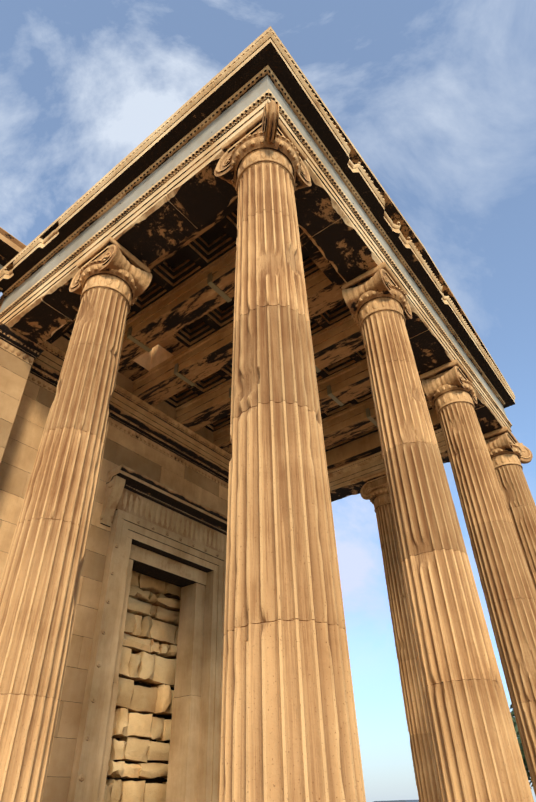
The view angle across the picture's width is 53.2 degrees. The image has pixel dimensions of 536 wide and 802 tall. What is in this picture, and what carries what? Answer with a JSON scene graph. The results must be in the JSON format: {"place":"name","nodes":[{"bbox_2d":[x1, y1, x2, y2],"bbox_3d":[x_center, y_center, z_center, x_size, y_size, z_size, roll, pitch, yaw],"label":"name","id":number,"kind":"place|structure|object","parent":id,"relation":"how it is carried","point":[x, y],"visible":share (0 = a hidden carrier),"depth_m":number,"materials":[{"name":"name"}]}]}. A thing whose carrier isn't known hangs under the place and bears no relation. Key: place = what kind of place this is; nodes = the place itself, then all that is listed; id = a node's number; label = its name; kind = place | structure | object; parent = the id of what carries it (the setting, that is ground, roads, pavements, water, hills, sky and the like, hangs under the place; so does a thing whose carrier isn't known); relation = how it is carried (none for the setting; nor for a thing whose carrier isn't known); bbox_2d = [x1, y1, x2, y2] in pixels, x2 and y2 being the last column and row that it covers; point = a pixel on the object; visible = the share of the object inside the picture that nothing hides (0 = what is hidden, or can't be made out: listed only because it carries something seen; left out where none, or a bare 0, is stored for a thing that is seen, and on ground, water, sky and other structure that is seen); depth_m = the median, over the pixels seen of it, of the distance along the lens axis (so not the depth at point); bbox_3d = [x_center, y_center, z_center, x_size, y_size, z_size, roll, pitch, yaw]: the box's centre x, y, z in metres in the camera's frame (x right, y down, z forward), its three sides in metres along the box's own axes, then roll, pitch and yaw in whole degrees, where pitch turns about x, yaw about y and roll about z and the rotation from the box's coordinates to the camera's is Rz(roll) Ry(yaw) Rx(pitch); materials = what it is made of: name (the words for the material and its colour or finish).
{"place":"outdoors","nodes":[
{"label":"outdoors","id":0,"kind":"place"},
{"bbox_2d":[35,341,231,471],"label":"cornice molding","id":1,"kind":"structure","parent":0,"point":[51,356],"depth_m":12.70,"materials":[{"name":"beige stone"}]},
{"bbox_2d":[106,652,173,783],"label":"gaps between stones","id":2,"kind":"object","parent":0,"point":[159,780],"depth_m":10.72,"materials":[{"name":"black"}]},
{"bbox_2d":[104,571,180,801],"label":"stone infill","id":3,"kind":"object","parent":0,"point":[150,639],"depth_m":10.87,"materials":[{"name":"beige stone"}]},
{"bbox_2d":[46,197,440,470],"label":"porch ceiling","id":4,"kind":"structure","parent":0,"point":[181,311],"depth_m":11.35,"materials":[{"name":"brown stone"}]},
{"bbox_2d":[0,0,535,801],"label":"sky","id":5,"kind":"structure","parent":0,"point":[437,98],"materials":[{"name":"blue"}]},
{"bbox_3d":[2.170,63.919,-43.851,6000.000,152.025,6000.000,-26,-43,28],"label":"ground","id":6,"kind":"structure","parent":0,"visible":0},
{"bbox_2d":[0,227,231,801],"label":"building walls","id":7,"kind":"structure","parent":6,"relation":"on","point":[24,441],"depth_m":9.79,"materials":[{"name":"beige stone"}]},
{"bbox_2d":[0,348,31,462],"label":"wall pilaster","id":8,"kind":"object","parent":7,"relation":"attached to","point":[14,372],"visible":0.12,"depth_m":9.40,"materials":[{"name":"stone"}]},
{"bbox_2d":[0,322,228,488],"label":"wall molding","id":9,"kind":"structure","parent":7,"relation":"attached to","point":[19,346],"depth_m":11.90,"materials":[{"name":"beige stone"}]},
{"bbox_2d":[67,464,226,801],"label":"door frame","id":10,"kind":"object","parent":7,"relation":"attached to","point":[145,512],"visible":0.67,"depth_m":10.71,"materials":[{"name":"stone"}]},
{"bbox_2d":[97,544,206,801],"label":"door lining","id":11,"kind":"object","parent":10,"relation":"attached to","point":[182,776],"depth_m":10.75,"materials":[{"name":"stone"}]},
{"bbox_2d":[0,30,514,501],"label":"porch entablature","id":12,"kind":"structure","parent":7,"relation":"attached to","point":[191,193],"depth_m":8.60,"materials":[{"name":"beige stone"}]},
{"bbox_2d":[127,272,377,426],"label":"ceiling straps","id":13,"kind":"object","parent":12,"relation":"on","point":[215,288],"visible":0.31,"depth_m":11.72,"materials":[{"name":"brown metal"}]},
{"bbox_2d":[0,75,506,416],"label":"frieze","id":14,"kind":"object","parent":12,"relation":"attached to","point":[245,100],"visible":0.43,"depth_m":8.68,"materials":[{"name":"grey stone"}]},
{"bbox_2d":[0,26,513,393],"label":"porch roof","id":15,"kind":"structure","parent":12,"relation":"on","point":[156,355],"depth_m":10.23,"materials":[{"name":"beige stone"}]},
{"bbox_2d":[374,800,418,801],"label":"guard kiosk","id":16,"kind":"object","parent":6,"relation":"on","point":[399,801],"visible":0.8,"depth_m":34.50,"materials":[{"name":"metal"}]},
{"bbox_2d":[509,704,533,789],"bbox_3d":[12.094,15.633,22.456,5.740,5.675,5.380,-26,-43,28],"label":"olive tree","id":17,"kind":"object","parent":6,"relation":"on","point":[520,744],"visible":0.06,"depth_m":22.25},
{"bbox_3d":[1.074,6.265,6.406,7.540,1.200,11.974,-26,-43,28],"label":"porch column platform","id":18,"kind":"object","parent":6,"relation":"on","visible":0},
{"bbox_2d":[0,237,151,801],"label":"ionic column","id":19,"kind":"structure","parent":18,"relation":"on","point":[44,563],"depth_m":5.68,"materials":[{"name":"stone"}]},
{"bbox_2d":[214,100,365,801],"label":"ionic column","id":20,"kind":"structure","parent":18,"relation":"on","point":[289,730],"depth_m":3.61,"materials":[{"name":"stone"}]},
{"bbox_2d":[360,470,440,801],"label":"ionic column","id":21,"kind":"structure","parent":18,"relation":"on","point":[374,490],"depth_m":11.87,"materials":[{"name":"stone"}]},
{"bbox_2d":[341,262,533,801],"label":"ionic column","id":22,"kind":"structure","parent":18,"relation":"on","point":[476,748],"depth_m":5.90,"materials":[{"name":"stone"}]},
{"bbox_2d":[419,359,535,795],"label":"ionic column","id":23,"kind":"structure","parent":18,"relation":"on","point":[508,588],"depth_m":8.75,"materials":[{"name":"stone"}]},
{"bbox_2d":[483,426,535,590],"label":"ionic column","id":24,"kind":"structure","parent":18,"relation":"on","point":[509,453],"depth_m":12.14,"materials":[{"name":"stone"}]}
]}

